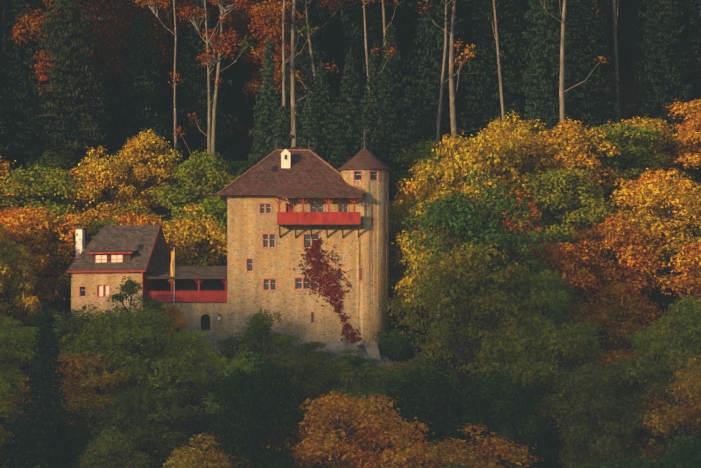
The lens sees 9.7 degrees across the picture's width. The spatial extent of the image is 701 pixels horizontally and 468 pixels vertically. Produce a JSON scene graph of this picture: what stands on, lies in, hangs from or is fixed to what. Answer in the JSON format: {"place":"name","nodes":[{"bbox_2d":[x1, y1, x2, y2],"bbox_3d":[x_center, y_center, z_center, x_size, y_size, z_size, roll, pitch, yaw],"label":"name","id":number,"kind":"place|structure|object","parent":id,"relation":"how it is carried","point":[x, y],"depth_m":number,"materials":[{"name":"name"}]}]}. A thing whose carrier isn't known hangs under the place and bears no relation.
{"place":"outdoors","nodes":[
{"label":"outdoors","id":0,"kind":"place"},
{"bbox_2d":[65,166,387,329],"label":"building trim","id":1,"kind":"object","parent":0,"point":[191,290],"depth_m":401.14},
{"bbox_2d":[227,196,355,355],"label":"castle keep walls","id":2,"kind":"structure","parent":0,"point":[247,225],"depth_m":400.39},
{"bbox_2d":[292,238,361,342],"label":"climbing ivy","id":3,"kind":"object","parent":2,"relation":"attached to","point":[320,281],"depth_m":400.07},
{"bbox_2d":[0,0,700,467],"bbox_3d":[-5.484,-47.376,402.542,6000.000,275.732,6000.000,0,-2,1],"label":"terrain","id":4,"kind":"structure","parent":0,"point":[232,100],"depth_m":449.31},
{"bbox_2d":[0,375,31,467],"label":"broadleaf tree","id":5,"kind":"object","parent":4,"relation":"on","point":[9,413],"depth_m":375.48,"materials":[{"name":"green plant"}]},
{"bbox_2d":[0,234,43,326],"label":"broadleaf tree","id":6,"kind":"object","parent":4,"relation":"on","point":[25,302],"depth_m":400.57,"materials":[{"name":"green plant"}]},
{"bbox_2d":[0,0,67,172],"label":"spruce tree","id":7,"kind":"object","parent":4,"relation":"on","point":[20,101],"depth_m":445.96,"materials":[{"name":"green plant"}]},
{"bbox_2d":[0,206,70,326],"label":"broadleaf tree","id":8,"kind":"object","parent":4,"relation":"on","point":[54,271],"depth_m":412.12,"materials":[{"name":"orange plant"}]},
{"bbox_2d":[0,324,74,436],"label":"broadleaf tree","id":9,"kind":"object","parent":4,"relation":"on","point":[17,340],"depth_m":383.77,"materials":[{"name":"green plant"}]},
{"bbox_2d":[0,302,81,467],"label":"spruce tree","id":10,"kind":"object","parent":4,"relation":"on","point":[40,442],"depth_m":369.94,"materials":[{"name":"green plant"}]},
{"bbox_2d":[0,205,93,326],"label":"broadleaf tree","id":11,"kind":"object","parent":4,"relation":"on","point":[35,238],"depth_m":406.93,"materials":[{"name":"orange plant"}]},
{"bbox_2d":[16,149,81,210],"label":"broadleaf tree","id":12,"kind":"object","parent":4,"relation":"on","point":[52,160],"depth_m":430.46,"materials":[{"name":"green plant"}]},
{"bbox_2d":[0,162,109,312],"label":"broadleaf tree","id":13,"kind":"object","parent":4,"relation":"on","point":[47,183],"depth_m":423.32,"materials":[{"name":"green plant"}]},
{"bbox_2d":[28,0,116,216],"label":"spruce tree","id":14,"kind":"object","parent":4,"relation":"on","point":[72,67],"depth_m":436.67,"materials":[{"name":"green plant"}]},
{"bbox_2d":[10,0,134,133],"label":"broadleaf tree","id":15,"kind":"object","parent":4,"relation":"on","point":[101,22],"depth_m":444.19,"materials":[{"name":"green plant"}]},
{"bbox_2d":[33,213,120,315],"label":"broadleaf tree","id":16,"kind":"object","parent":4,"relation":"on","point":[66,305],"depth_m":412.79,"materials":[{"name":"orange plant"}]},
{"bbox_2d":[3,350,157,445],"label":"broadleaf tree","id":17,"kind":"object","parent":4,"relation":"on","point":[74,390],"depth_m":376.72,"materials":[{"name":"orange plant"}]},
{"bbox_2d":[35,304,133,416],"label":"broadleaf tree","id":18,"kind":"object","parent":4,"relation":"on","point":[75,325],"depth_m":387.31,"materials":[{"name":"green plant"}]},
{"bbox_2d":[56,414,146,467],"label":"broadleaf tree","id":19,"kind":"object","parent":4,"relation":"on","point":[84,436],"depth_m":371.01,"materials":[{"name":"green plant"}]},
{"bbox_2d":[42,145,166,230],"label":"broadleaf tree","id":20,"kind":"object","parent":4,"relation":"on","point":[98,178],"depth_m":426.06,"materials":[{"name":"yellow plant"}]},
{"bbox_2d":[71,272,145,358],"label":"house walls","id":21,"kind":"structure","parent":4,"relation":"on","point":[92,280],"depth_m":402.44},
{"bbox_2d":[70,422,153,467],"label":"broadleaf tree","id":22,"kind":"object","parent":4,"relation":"on","point":[114,448],"depth_m":366.26,"materials":[{"name":"green plant"}]},
{"bbox_2d":[54,305,201,423],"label":"broadleaf tree","id":23,"kind":"object","parent":4,"relation":"on","point":[123,333],"depth_m":379.93,"materials":[{"name":"green plant"}]},
{"bbox_2d":[105,276,161,314],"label":"thin tree","id":24,"kind":"object","parent":4,"relation":"on","point":[130,288],"depth_m":397.32,"materials":[{"name":"green plant"}]},
{"bbox_2d":[92,0,190,104],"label":"broadleaf tree","id":25,"kind":"object","parent":4,"relation":"on","point":[159,34],"depth_m":450.33,"materials":[{"name":"green plant"}]},
{"bbox_2d":[64,386,223,467],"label":"broadleaf tree","id":26,"kind":"object","parent":4,"relation":"on","point":[162,433],"depth_m":372.30,"materials":[{"name":"green plant"}]},
{"bbox_2d":[112,127,182,215],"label":"broadleaf tree","id":27,"kind":"object","parent":4,"relation":"on","point":[143,151],"depth_m":429.03,"materials":[{"name":"yellow plant"}]},
{"bbox_2d":[106,6,191,195],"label":"spruce tree","id":28,"kind":"object","parent":4,"relation":"on","point":[140,112],"depth_m":443.34,"materials":[{"name":"green plant"}]},
{"bbox_2d":[101,207,201,265],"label":"broadleaf tree","id":29,"kind":"object","parent":4,"relation":"on","point":[139,220],"depth_m":414.74,"materials":[{"name":"orange plant"}]},
{"bbox_2d":[135,0,182,213],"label":"tall beech tree","id":30,"kind":"object","parent":4,"relation":"on","point":[150,3],"depth_m":434.41,"materials":[{"name":"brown plant"}]},
{"bbox_2d":[146,302,226,357],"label":"stone wall","id":31,"kind":"structure","parent":4,"relation":"on","point":[193,312],"depth_m":402.00,"materials":[{"name":"stone"}]},
{"bbox_2d":[147,147,238,255],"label":"broadleaf tree","id":32,"kind":"object","parent":4,"relation":"on","point":[203,170],"depth_m":422.47,"materials":[{"name":"green plant"}]},
{"bbox_2d":[160,202,226,265],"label":"broadleaf tree","id":33,"kind":"object","parent":4,"relation":"on","point":[189,233],"depth_m":412.80,"materials":[{"name":"yellow plant"}]},
{"bbox_2d":[156,329,231,445],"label":"broadleaf tree","id":34,"kind":"object","parent":4,"relation":"on","point":[199,380],"depth_m":384.19,"materials":[{"name":"green plant"}]},
{"bbox_2d":[158,0,242,193],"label":"spruce tree","id":35,"kind":"object","parent":4,"relation":"on","point":[193,77],"depth_m":447.58,"materials":[{"name":"green plant"}]},
{"bbox_2d":[152,432,252,467],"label":"broadleaf tree","id":36,"kind":"object","parent":4,"relation":"on","point":[214,460],"depth_m":364.61,"materials":[{"name":"yellow plant"}]},
{"bbox_2d":[182,195,226,265],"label":"broadleaf tree","id":37,"kind":"object","parent":4,"relation":"on","point":[219,207],"depth_m":418.04,"materials":[{"name":"green plant"}]},
{"bbox_2d":[172,0,254,197],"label":"tall beech tree","id":38,"kind":"object","parent":4,"relation":"on","point":[207,35],"depth_m":431.74,"materials":[{"name":"orange plant"}]},
{"bbox_2d":[175,0,255,143],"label":"broadleaf tree","id":39,"kind":"object","parent":4,"relation":"on","point":[236,19],"depth_m":455.81,"materials":[{"name":"orange plant"}]},
{"bbox_2d":[66,148,391,278],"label":"castle roofs","id":40,"kind":"structure","parent":4,"relation":"on","point":[307,174],"depth_m":402.55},
{"bbox_2d":[211,0,252,157],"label":"tall beech tree","id":41,"kind":"object","parent":4,"relation":"on","point":[218,71],"depth_m":442.17,"materials":[{"name":"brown plant"}]},
{"bbox_2d":[197,345,295,443],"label":"broadleaf tree","id":42,"kind":"object","parent":4,"relation":"on","point":[242,362],"depth_m":373.67,"materials":[{"name":"green plant"}]},
{"bbox_2d":[221,0,272,109],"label":"spruce tree","id":43,"kind":"object","parent":4,"relation":"on","point":[240,69],"depth_m":463.71,"materials":[{"name":"green plant"}]},
{"bbox_2d":[196,344,312,467],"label":"broadleaf tree","id":44,"kind":"object","parent":4,"relation":"on","point":[236,392],"depth_m":367.63,"materials":[{"name":"green plant"}]},
{"bbox_2d":[235,307,282,357],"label":"bush","id":45,"kind":"object","parent":4,"relation":"on","point":[261,331],"depth_m":396.23,"materials":[{"name":"green plant"}]},
{"bbox_2d":[197,395,323,467],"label":"broadleaf tree","id":46,"kind":"object","parent":4,"relation":"on","point":[288,441],"depth_m":370.43,"materials":[{"name":"green plant"}]},
{"bbox_2d":[240,31,282,175],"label":"spruce tree","id":47,"kind":"object","parent":4,"relation":"on","point":[265,129],"depth_m":428.55,"materials":[{"name":"green plant"}]},
{"bbox_2d":[136,337,396,378],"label":"outcrop rock","id":48,"kind":"object","parent":4,"relation":"on","point":[368,349],"depth_m":396.73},
{"bbox_2d":[260,98,295,156],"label":"spruce tree","id":49,"kind":"object","parent":4,"relation":"on","point":[281,127],"depth_m":416.92,"materials":[{"name":"green plant"}]},
{"bbox_2d":[240,0,322,147],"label":"broadleaf tree","id":50,"kind":"object","parent":4,"relation":"on","point":[269,12],"depth_m":453.78,"materials":[{"name":"orange plant"}]},
{"bbox_2d":[251,0,339,119],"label":"spruce tree","id":51,"kind":"object","parent":4,"relation":"on","point":[322,19],"depth_m":461.17,"materials":[{"name":"green plant"}]},
{"bbox_2d":[282,0,317,144],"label":"tall beech tree","id":52,"kind":"object","parent":4,"relation":"on","point":[283,64],"depth_m":436.43,"materials":[{"name":"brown plant"}]},
{"bbox_2d":[261,352,346,459],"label":"broadleaf tree","id":53,"kind":"object","parent":4,"relation":"on","point":[301,369],"depth_m":376.47,"materials":[{"name":"green plant"}]},
{"bbox_2d":[278,0,342,146],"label":"spruce tree","id":54,"kind":"object","parent":4,"relation":"on","point":[303,57],"depth_m":450.05,"materials":[{"name":"green plant"}]},
{"bbox_2d":[296,85,327,159],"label":"spruce tree","id":55,"kind":"object","parent":4,"relation":"on","point":[308,131],"depth_m":424.14,"materials":[{"name":"green plant"}]},
{"bbox_2d":[261,0,362,120],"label":"tall beech tree","id":56,"kind":"object","parent":4,"relation":"on","point":[338,8],"depth_m":445.60,"materials":[{"name":"brown plant"}]},
{"bbox_2d":[289,0,337,147],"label":"tall beech tree","id":57,"kind":"object","parent":4,"relation":"on","point":[293,103],"depth_m":443.81,"materials":[{"name":"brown plant"}]},
{"bbox_2d":[298,58,341,163],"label":"spruce tree","id":58,"kind":"object","parent":4,"relation":"on","point":[319,94],"depth_m":432.19,"materials":[{"name":"green plant"}]},
{"bbox_2d":[301,347,396,459],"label":"broadleaf tree","id":59,"kind":"object","parent":4,"relation":"on","point":[368,374],"depth_m":379.42,"materials":[{"name":"green plant"}]},
{"bbox_2d":[324,45,375,172],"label":"spruce tree","id":60,"kind":"object","parent":4,"relation":"on","point":[347,124],"depth_m":419.46,"materials":[{"name":"green plant"}]},
{"bbox_2d":[318,0,381,116],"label":"spruce tree","id":61,"kind":"object","parent":4,"relation":"on","point":[344,22],"depth_m":462.39,"materials":[{"name":"green plant"}]},
{"bbox_2d":[279,388,434,467],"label":"broadleaf tree","id":62,"kind":"object","parent":4,"relation":"on","point":[355,420],"depth_m":366.34,"materials":[{"name":"orange plant"}]},
{"bbox_2d":[337,0,406,132],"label":"spruce tree","id":63,"kind":"object","parent":4,"relation":"on","point":[374,22],"depth_m":453.06,"materials":[{"name":"green plant"}]},
{"bbox_2d":[354,45,398,276],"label":"spruce tree","id":64,"kind":"object","parent":4,"relation":"on","point":[372,120],"depth_m":427.99,"materials":[{"name":"green plant"}]},
{"bbox_2d":[376,16,414,200],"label":"spruce tree","id":65,"kind":"object","parent":4,"relation":"on","point":[392,106],"depth_m":437.97,"materials":[{"name":"green plant"}]},
{"bbox_2d":[371,329,425,361],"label":"bush","id":66,"kind":"object","parent":4,"relation":"on","point":[402,343],"depth_m":396.75,"materials":[{"name":"green plant"}]},
{"bbox_2d":[347,362,469,461],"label":"broadleaf tree","id":67,"kind":"object","parent":4,"relation":"on","point":[397,373],"depth_m":378.67,"materials":[{"name":"green plant"}]},
{"bbox_2d":[389,225,435,354],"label":"broadleaf tree","id":68,"kind":"object","parent":4,"relation":"on","point":[398,257],"depth_m":404.29,"materials":[{"name":"yellow plant"}]},
{"bbox_2d":[389,0,447,122],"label":"spruce tree","id":69,"kind":"object","parent":4,"relation":"on","point":[408,30],"depth_m":463.38,"materials":[{"name":"green plant"}]},
{"bbox_2d":[389,136,456,198],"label":"broadleaf tree","id":70,"kind":"object","parent":4,"relation":"on","point":[422,154],"depth_m":428.96,"materials":[{"name":"green plant"}]},
{"bbox_2d":[389,159,472,349],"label":"broadleaf tree","id":71,"kind":"object","parent":4,"relation":"on","point":[412,189],"depth_m":414.21,"materials":[{"name":"yellow plant"}]},
{"bbox_2d":[391,185,478,317],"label":"broadleaf tree","id":72,"kind":"object","parent":4,"relation":"on","point":[406,237],"depth_m":399.18,"materials":[{"name":"yellow plant"}]},
{"bbox_2d":[395,0,479,156],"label":"spruce tree","id":73,"kind":"object","parent":4,"relation":"on","point":[430,86],"depth_m":448.13,"materials":[{"name":"green plant"}]},
{"bbox_2d":[379,363,496,467],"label":"broadleaf tree","id":74,"kind":"object","parent":4,"relation":"on","point":[428,393],"depth_m":373.28,"materials":[{"name":"green plant"}]},
{"bbox_2d":[414,0,469,158],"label":"tall beech tree","id":75,"kind":"object","parent":4,"relation":"on","point":[452,93],"depth_m":440.51,"materials":[{"name":"beige plant"}]},
{"bbox_2d":[436,0,474,142],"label":"tall beech tree","id":76,"kind":"object","parent":4,"relation":"on","point":[441,87],"depth_m":437.06,"materials":[{"name":"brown plant"}]},
{"bbox_2d":[379,238,556,443],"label":"broadleaf tree","id":77,"kind":"object","parent":4,"relation":"on","point":[444,335],"depth_m":383.66,"materials":[{"name":"green plant"}]},
{"bbox_2d":[395,422,543,467],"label":"broadleaf tree","id":78,"kind":"object","parent":4,"relation":"on","point":[448,456],"depth_m":368.89,"materials":[{"name":"orange plant"}]},
{"bbox_2d":[389,128,552,344],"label":"broadleaf tree","id":79,"kind":"object","parent":4,"relation":"on","point":[475,159],"depth_m":407.73,"materials":[{"name":"yellow plant"}]},
{"bbox_2d":[445,0,513,119],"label":"spruce tree","id":80,"kind":"object","parent":4,"relation":"on","point":[466,28],"depth_m":456.07,"materials":[{"name":"green plant"}]},
{"bbox_2d":[401,168,558,387],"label":"broadleaf tree","id":81,"kind":"object","parent":4,"relation":"on","point":[451,214],"depth_m":389.83,"materials":[{"name":"green plant"}]},
{"bbox_2d":[455,0,538,142],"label":"spruce tree","id":82,"kind":"object","parent":4,"relation":"on","point":[510,72],"depth_m":444.75,"materials":[{"name":"green plant"}]},
{"bbox_2d":[445,356,552,467],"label":"broadleaf tree","id":83,"kind":"object","parent":4,"relation":"on","point":[500,397],"depth_m":373.25,"materials":[{"name":"green plant"}]},
{"bbox_2d":[476,111,548,174],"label":"broadleaf tree","id":84,"kind":"object","parent":4,"relation":"on","point":[496,124],"depth_m":429.70,"materials":[{"name":"yellow plant"}]},
{"bbox_2d":[484,188,547,264],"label":"broadleaf tree","id":85,"kind":"object","parent":4,"relation":"on","point":[533,227],"depth_m":404.76,"materials":[{"name":"red plant"}]},
{"bbox_2d":[455,115,604,251],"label":"broadleaf tree","id":86,"kind":"object","parent":4,"relation":"on","point":[527,156],"depth_m":411.52,"materials":[{"name":"yellow plant"}]},
{"bbox_2d":[456,308,606,467],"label":"broadleaf tree","id":87,"kind":"object","parent":4,"relation":"on","point":[555,346],"depth_m":378.62,"materials":[{"name":"green plant"}]},
{"bbox_2d":[459,269,603,424],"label":"broadleaf tree","id":88,"kind":"object","parent":4,"relation":"on","point":[539,294],"depth_m":385.90,"materials":[{"name":"green plant"}]},
{"bbox_2d":[520,0,575,133],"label":"spruce tree","id":89,"kind":"object","parent":4,"relation":"on","point":[548,26],"depth_m":438.98,"materials":[{"name":"green plant"}]},
{"bbox_2d":[511,166,622,267],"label":"broadleaf tree","id":90,"kind":"object","parent":4,"relation":"on","point":[563,204],"depth_m":407.42,"materials":[{"name":"green plant"}]},
{"bbox_2d":[540,0,609,122],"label":"tall beech tree","id":91,"kind":"object","parent":4,"relation":"on","point":[561,86],"depth_m":432.30,"materials":[{"name":"beige plant"}]},
{"bbox_2d":[502,236,651,372],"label":"broadleaf tree","id":92,"kind":"object","parent":4,"relation":"on","point":[568,258],"depth_m":397.97,"materials":[{"name":"orange plant"}]},
{"bbox_2d":[537,0,623,133],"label":"spruce tree","id":93,"kind":"object","parent":4,"relation":"on","point":[587,97],"depth_m":435.45,"materials":[{"name":"green plant"}]},
{"bbox_2d":[531,117,633,209],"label":"broadleaf tree","id":94,"kind":"object","parent":4,"relation":"on","point":[565,152],"depth_m":416.09,"materials":[{"name":"yellow plant"}]},
{"bbox_2d":[552,365,642,467],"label":"broadleaf tree","id":95,"kind":"object","parent":4,"relation":"on","point":[594,396],"depth_m":373.16,"materials":[{"name":"green plant"}]},
{"bbox_2d":[560,0,644,91],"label":"spruce tree","id":96,"kind":"object","parent":4,"relation":"on","point":[607,9],"depth_m":450.08,"materials":[{"name":"green plant"}]},
{"bbox_2d":[569,347,658,433],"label":"broadleaf tree","id":97,"kind":"object","parent":4,"relation":"on","point":[610,355],"depth_m":383.92,"materials":[{"name":"orange plant"}]},
{"bbox_2d":[570,212,667,349],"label":"broadleaf tree","id":98,"kind":"object","parent":4,"relation":"on","point":[623,252],"depth_m":400.04,"materials":[{"name":"orange plant"}]},
{"bbox_2d":[562,280,679,380],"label":"broadleaf tree","id":99,"kind":"object","parent":4,"relation":"on","point":[600,312],"depth_m":391.26,"materials":[{"name":"brown plant"}]},
{"bbox_2d":[585,123,664,207],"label":"broadleaf tree","id":100,"kind":"object","parent":4,"relation":"on","point":[637,165],"depth_m":422.99,"materials":[{"name":"green plant"}]},
{"bbox_2d":[593,455,667,467],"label":"broadleaf tree","id":101,"kind":"object","parent":4,"relation":"on","point":[633,462],"depth_m":365.64,"materials":[{"name":"green plant"}]},
{"bbox_2d":[589,356,695,467],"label":"broadleaf tree","id":102,"kind":"object","parent":4,"relation":"on","point":[636,380],"depth_m":378.30,"materials":[{"name":"green plant"}]},
{"bbox_2d":[590,167,700,318],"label":"broadleaf tree","id":103,"kind":"object","parent":4,"relation":"on","point":[649,199],"depth_m":406.38,"materials":[{"name":"plant"}]},
{"bbox_2d":[598,114,699,180],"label":"broadleaf tree","id":104,"kind":"object","parent":4,"relation":"on","point":[660,125],"depth_m":429.35,"materials":[{"name":"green plant"}]},
{"bbox_2d":[611,166,694,298],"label":"broadleaf tree","id":105,"kind":"object","parent":4,"relation":"on","point":[649,177],"depth_m":413.96,"materials":[{"name":"orange plant"}]},
{"bbox_2d":[627,0,692,146],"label":"spruce tree","id":106,"kind":"object","parent":4,"relation":"on","point":[662,73],"depth_m":439.32,"materials":[{"name":"green plant"}]},
{"bbox_2d":[619,355,700,467],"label":"broadleaf tree","id":107,"kind":"object","parent":4,"relation":"on","point":[680,414],"depth_m":375.06,"materials":[{"name":"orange plant"}]},
{"bbox_2d":[624,315,700,394],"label":"broadleaf tree","id":108,"kind":"object","parent":4,"relation":"on","point":[660,345],"depth_m":386.20,"materials":[{"name":"green plant"}]},
{"bbox_2d":[645,292,700,406],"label":"broadleaf tree","id":109,"kind":"object","parent":4,"relation":"on","point":[686,317],"depth_m":392.18,"materials":[{"name":"green plant"}]},
{"bbox_2d":[647,238,700,337],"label":"broadleaf tree","id":110,"kind":"object","parent":4,"relation":"on","point":[690,281],"depth_m":399.05,"materials":[{"name":"orange plant"}]},
{"bbox_2d":[656,424,700,467],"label":"broadleaf tree","id":111,"kind":"object","parent":4,"relation":"on","point":[688,455],"depth_m":361.60,"materials":[{"name":"green plant"}]},
{"bbox_2d":[662,99,700,168],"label":"broadleaf tree","id":112,"kind":"object","parent":4,"relation":"on","point":[690,130],"depth_m":427.05,"materials":[{"name":"orange plant"}]},
{"bbox_2d":[341,169,388,357],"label":"castle round tower walls","id":113,"kind":"structure","parent":0,"point":[372,260],"depth_m":400.39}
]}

